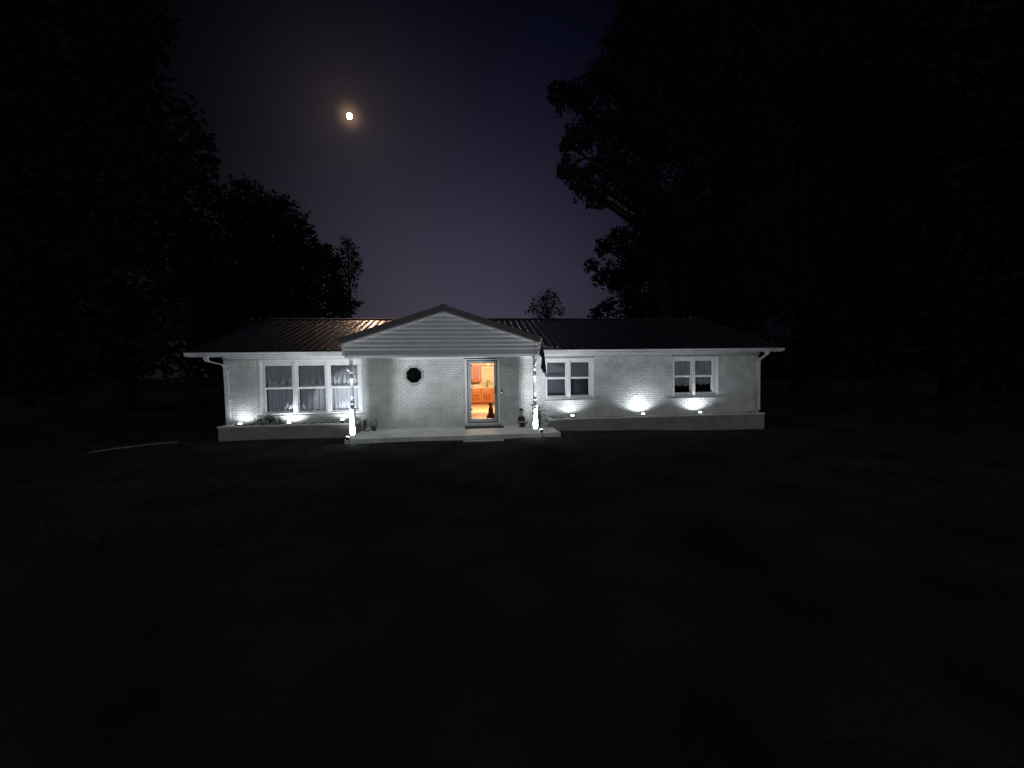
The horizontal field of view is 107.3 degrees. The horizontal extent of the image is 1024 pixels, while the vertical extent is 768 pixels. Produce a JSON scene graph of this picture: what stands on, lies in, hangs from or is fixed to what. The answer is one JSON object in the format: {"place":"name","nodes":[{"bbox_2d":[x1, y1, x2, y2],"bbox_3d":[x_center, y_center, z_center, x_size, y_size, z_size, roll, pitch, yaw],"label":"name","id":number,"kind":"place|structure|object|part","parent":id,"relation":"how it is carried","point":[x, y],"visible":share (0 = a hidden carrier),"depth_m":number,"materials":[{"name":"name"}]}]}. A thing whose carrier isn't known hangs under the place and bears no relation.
{"place":"outdoors","nodes":[
{"label":"outdoors","id":0,"kind":"place"},
{"bbox_2d":[363,420,366,430],"bbox_3d":[-4.460,1.251,11.398,0.120,0.329,0.118,-1,2,-6],"label":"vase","id":1,"kind":"object","parent":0,"point":[364,424],"visible":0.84,"depth_m":11.36,"materials":[{"name":"ceramic"}]},
{"bbox_2d":[0,368,1023,767],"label":"ground","id":2,"kind":"structure","parent":0,"point":[820,636],"depth_m":3.25,"materials":[{"name":"green plant"}]},
{"bbox_2d":[0,0,246,414],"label":"tree","id":3,"kind":"object","parent":2,"relation":"on","point":[30,198],"visible":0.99,"depth_m":17.42,"materials":[{"name":"green plant"}]},
{"bbox_2d":[89,441,177,452],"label":"kerb","id":4,"kind":"structure","parent":2,"relation":"on","point":[130,446],"depth_m":9.85,"materials":[{"name":"concrete"}]},
{"bbox_2d":[153,172,364,386],"bbox_3d":[-19.453,-6.947,28.985,13.988,16.449,9.343,0,2,18],"label":"tree","id":5,"kind":"object","parent":2,"relation":"on","point":[278,279],"visible":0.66,"depth_m":27.12,"materials":[{"name":"green plant"}]},
{"bbox_2d":[217,420,361,441],"bbox_3d":[-6.445,1.413,11.087,3.760,0.507,0.626,-1,2,-6],"label":"planter","id":6,"kind":"object","parent":2,"relation":"on","point":[231,432],"visible":0.77,"depth_m":10.79,"materials":[{"name":"paint"}]},
{"bbox_2d":[250,414,283,424],"bbox_3d":[-7.097,1.109,11.030,0.928,0.512,0.448,-1,2,-6],"label":"round shrub","id":7,"kind":"object","parent":6,"relation":"in","point":[268,419],"visible":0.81,"depth_m":10.97,"materials":[{"name":"green plant"}]},
{"bbox_2d":[328,235,363,317],"bbox_3d":[-15.982,-6.619,36.288,3.418,15.173,3.279,-2,2,-28],"label":"tree","id":8,"kind":"object","parent":2,"relation":"on","point":[348,267],"visible":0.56,"depth_m":36.02,"materials":[{"name":"green plant"}]},
{"bbox_2d":[463,438,503,441],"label":"paving slab","id":9,"kind":"structure","parent":2,"relation":"on","point":[481,440],"depth_m":10.11,"materials":[{"name":"concrete"}]},
{"bbox_2d":[184,304,784,443],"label":"brick house","id":10,"kind":"structure","parent":2,"relation":"on","point":[415,383],"depth_m":11.91,"materials":[{"name":"white brick"}]},
{"bbox_2d":[266,366,293,411],"bbox_3d":[-7.041,0.137,11.493,0.830,1.455,0.196,-1,2,-6],"label":"curtain","id":11,"kind":"object","parent":10,"relation":"attached to","point":[279,399],"visible":0.84,"depth_m":11.46,"materials":[{"name":"white fabric"}]},
{"bbox_2d":[257,358,365,417],"bbox_3d":[-6.072,0.112,11.431,3.104,1.748,0.203,-1,2,-6],"label":"window","id":12,"kind":"structure","parent":10,"relation":"in","point":[262,363],"depth_m":11.40,"materials":[{"name":"white wood"}]},
{"bbox_2d":[298,365,325,410],"bbox_3d":[-6.107,0.120,11.595,0.830,1.455,0.196,-1,2,-6],"label":"curtain","id":13,"kind":"object","parent":10,"relation":"attached to","point":[312,399],"visible":0.87,"depth_m":11.56,"materials":[{"name":"white fabric"}]},
{"bbox_2d":[331,365,358,409],"bbox_3d":[-5.158,0.103,11.703,0.860,1.455,0.205,-1,2,-6],"label":"curtain","id":14,"kind":"object","parent":10,"relation":"attached to","point":[340,375],"visible":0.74,"depth_m":11.67,"materials":[{"name":"white fabric"}]},
{"bbox_2d":[349,408,353,427],"bbox_3d":[-4.246,0.896,9.985,0.110,0.517,0.018,-1,2,-6],"label":"welcome sign","id":15,"kind":"object","parent":10,"relation":"attached to","point":[351,417],"visible":1,"depth_m":9.98,"materials":[{"name":"white paint"}]},
{"bbox_2d":[370,420,376,430],"bbox_3d":[-4.192,1.247,11.349,0.253,0.334,0.224,-1,2,-6],"label":"flower pot","id":16,"kind":"object","parent":10,"relation":"on","point":[373,425],"visible":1,"depth_m":11.32,"materials":[{"name":"ceramic"}]},
{"bbox_2d":[404,366,422,383],"bbox_3d":[-3.069,-0.279,11.806,0.568,0.568,0.172,-1,2,-6],"label":"octagonal window","id":17,"kind":"structure","parent":10,"relation":"in","point":[405,372],"depth_m":11.72,"materials":[{"name":"white wood"}]},
{"bbox_2d":[471,366,480,381],"bbox_3d":[-2.241,-0.506,18.698,1.350,0.798,0.316,-1,2,-6],"label":"wall cabinet","id":18,"kind":"object","parent":10,"relation":"attached to","point":[475,373],"depth_m":18.59,"materials":[{"name":"brown wood"}]},
{"bbox_2d":[472,366,479,380],"bbox_3d":[-1.777,-0.505,18.600,0.370,0.730,0.020,-1,2,-6],"label":"door","id":19,"kind":"structure","parent":18,"relation":"in","point":[474,376],"depth_m":18.59,"materials":[{"name":"brown wood"}]},
{"bbox_2d":[471,380,493,404],"bbox_3d":[-1.488,0.409,18.637,3.392,1.179,0.665,-1,2,-6],"label":"base cabinet","id":20,"kind":"object","parent":10,"relation":"on","point":[482,394],"visible":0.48,"depth_m":18.36,"materials":[{"name":"brown wood"}]},
{"bbox_3d":[-1.764,0.650,18.319,0.488,0.460,0.020,-1,2,-6],"label":"door","id":21,"kind":"part","parent":20,"relation":"part of","materials":[{"name":"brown wood"}]},
{"bbox_3d":[-1.228,0.641,18.378,0.488,0.460,0.020,-1,2,-6],"label":"door","id":22,"kind":"part","parent":20,"relation":"part of","materials":[{"name":"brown wood"}]},
{"bbox_2d":[471,410,493,412],"bbox_3d":[-0.981,1.107,15.281,1.650,0.008,0.700,-1,2,-6],"label":"rug","id":23,"kind":"object","parent":10,"relation":"on","point":[479,411],"visible":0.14,"depth_m":15.20,"materials":[{"name":"beige fabric"}]},
{"bbox_2d":[468,361,496,421],"bbox_3d":[-0.940,0.235,11.969,0.909,1.948,0.113,-1,2,-4],"label":"storm door","id":24,"kind":"structure","parent":10,"relation":"in","point":[469,362],"depth_m":11.97,"materials":[{"name":"grey metal"}]},
{"bbox_2d":[465,425,503,428],"bbox_3d":[-0.864,1.346,11.744,1.200,0.014,0.430,-1,2,-6],"label":"doormat","id":25,"kind":"object","parent":10,"relation":"on","point":[480,427],"visible":1,"depth_m":11.66,"materials":[{"name":"black rubber"}]},
{"bbox_2d":[482,367,493,384],"bbox_3d":[-1.219,-0.420,18.941,0.610,0.900,0.068,-1,2,-6],"label":"window casing","id":26,"kind":"object","parent":10,"relation":"attached to","point":[492,376],"depth_m":18.93,"materials":[{"name":"beige wood"}]},
{"bbox_2d":[483,368,491,382],"bbox_3d":[-1.218,-0.415,18.933,0.460,0.750,0.012,-1,2,-6],"label":"window shade","id":27,"kind":"object","parent":26,"relation":"attached to","point":[487,374],"depth_m":18.93,"materials":[{"name":"beige fabric"}]},
{"bbox_2d":[487,403,494,418],"bbox_3d":[-0.672,0.912,12.614,0.282,0.585,0.363,1,3,37],"label":"dog","id":28,"kind":"object","parent":10,"relation":"on","point":[491,415],"visible":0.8,"depth_m":12.52},
{"bbox_2d":[517,408,527,426],"bbox_3d":[0.335,1.044,11.770,0.342,0.579,0.223,-1,2,-6],"label":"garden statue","id":29,"kind":"object","parent":10,"relation":"on","point":[521,421],"visible":1,"depth_m":11.70,"materials":[{"name":"black stone"}]},
{"bbox_2d":[533,404,536,421],"bbox_3d":[0.654,0.807,10.524,0.110,0.517,0.018,-1,2,-6],"label":"welcome sign","id":30,"kind":"object","parent":10,"relation":"attached to","point":[534,412],"visible":1,"depth_m":10.52,"materials":[{"name":"white paint"}]},
{"bbox_2d":[533,338,541,369],"bbox_3d":[0.706,-0.812,10.274,0.079,0.865,0.507,-2,2,-20],"label":"flag pole","id":31,"kind":"object","parent":10,"relation":"attached to","point":[534,367],"visible":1,"depth_m":10.28,"materials":[{"name":"white metal"}]},
{"bbox_2d":[539,343,546,376],"bbox_3d":[0.849,-0.638,10.174,0.206,1.011,0.199,-1,2,-6],"label":"flag","id":32,"kind":"object","parent":31,"relation":"hanging from","point":[542,355],"visible":1,"depth_m":10.17,"materials":[{"name":"fabric"}]},
{"bbox_2d":[537,408,545,426],"bbox_3d":[0.860,1.040,11.760,0.454,0.574,0.455,-1,2,-6],"label":"potted plant","id":33,"kind":"object","parent":10,"relation":"on","point":[539,420],"visible":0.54,"depth_m":11.70,"materials":[{"name":"green plant"}]},
{"bbox_2d":[547,363,564,395],"bbox_3d":[1.472,-0.174,12.516,0.668,1.190,0.015,-1,2,-6],"label":"vertical blind","id":34,"kind":"object","parent":10,"relation":"hanging from","point":[557,384],"depth_m":12.52,"materials":[{"name":"grey plastic"}]},
{"bbox_2d":[544,358,596,401],"bbox_3d":[1.885,-0.139,12.318,1.764,1.418,0.232,-1,2,-6],"label":"window","id":35,"kind":"structure","parent":10,"relation":"in","point":[567,397],"depth_m":12.30,"materials":[{"name":"white wood"}]},
{"bbox_2d":[571,362,587,394],"bbox_3d":[2.248,-0.188,12.601,0.668,1.190,0.015,-1,2,-6],"label":"vertical blind","id":36,"kind":"object","parent":10,"relation":"hanging from","point":[581,368],"depth_m":12.60,"materials":[{"name":"grey plastic"}]},
{"bbox_2d":[674,361,689,385],"bbox_3d":[5.869,-0.373,12.907,0.700,0.905,0.207,-1,2,-6],"label":"curtain","id":37,"kind":"object","parent":10,"relation":"hanging from","point":[681,367],"visible":0.81,"depth_m":12.84,"materials":[{"name":"white fabric"}]},
{"bbox_2d":[671,356,721,399],"bbox_3d":[6.223,-0.213,12.800,1.794,1.448,0.243,-1,2,-6],"label":"window","id":38,"kind":"structure","parent":10,"relation":"in","point":[714,377],"depth_m":12.79,"materials":[{"name":"white wood"}]},
{"bbox_2d":[696,361,710,384],"bbox_3d":[6.699,-0.403,12.996,0.730,0.875,0.203,-1,2,-6],"label":"curtain","id":39,"kind":"object","parent":10,"relation":"attached to","point":[703,367],"visible":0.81,"depth_m":12.95,"materials":[{"name":"white fabric"}]},
{"bbox_2d":[523,289,565,317],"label":"tree","id":40,"kind":"object","parent":2,"relation":"on","point":[545,306],"visible":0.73,"depth_m":45.35,"materials":[{"name":"green plant"}]},
{"bbox_2d":[545,411,764,430],"bbox_3d":[4.711,1.325,12.327,7.270,0.636,0.606,-1,2,-6],"label":"planter","id":41,"kind":"object","parent":2,"relation":"on","point":[740,421],"visible":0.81,"depth_m":12.07,"materials":[{"name":"paint"}]},
{"bbox_2d":[583,226,754,329],"bbox_3d":[12.836,-5.834,30.554,15.270,13.479,8.709,-1,2,-6],"label":"tree","id":42,"kind":"object","parent":2,"relation":"on","point":[617,279],"visible":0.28,"depth_m":28.72,"materials":[{"name":"green plant"}]},
{"bbox_2d":[545,0,807,337],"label":"tree","id":43,"kind":"object","parent":2,"relation":"on","point":[661,227],"visible":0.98,"depth_m":22.38,"materials":[{"name":"green plant"}]},
{"bbox_2d":[0,0,1023,378],"label":"sky","id":44,"kind":"structure","parent":0,"point":[442,173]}
]}

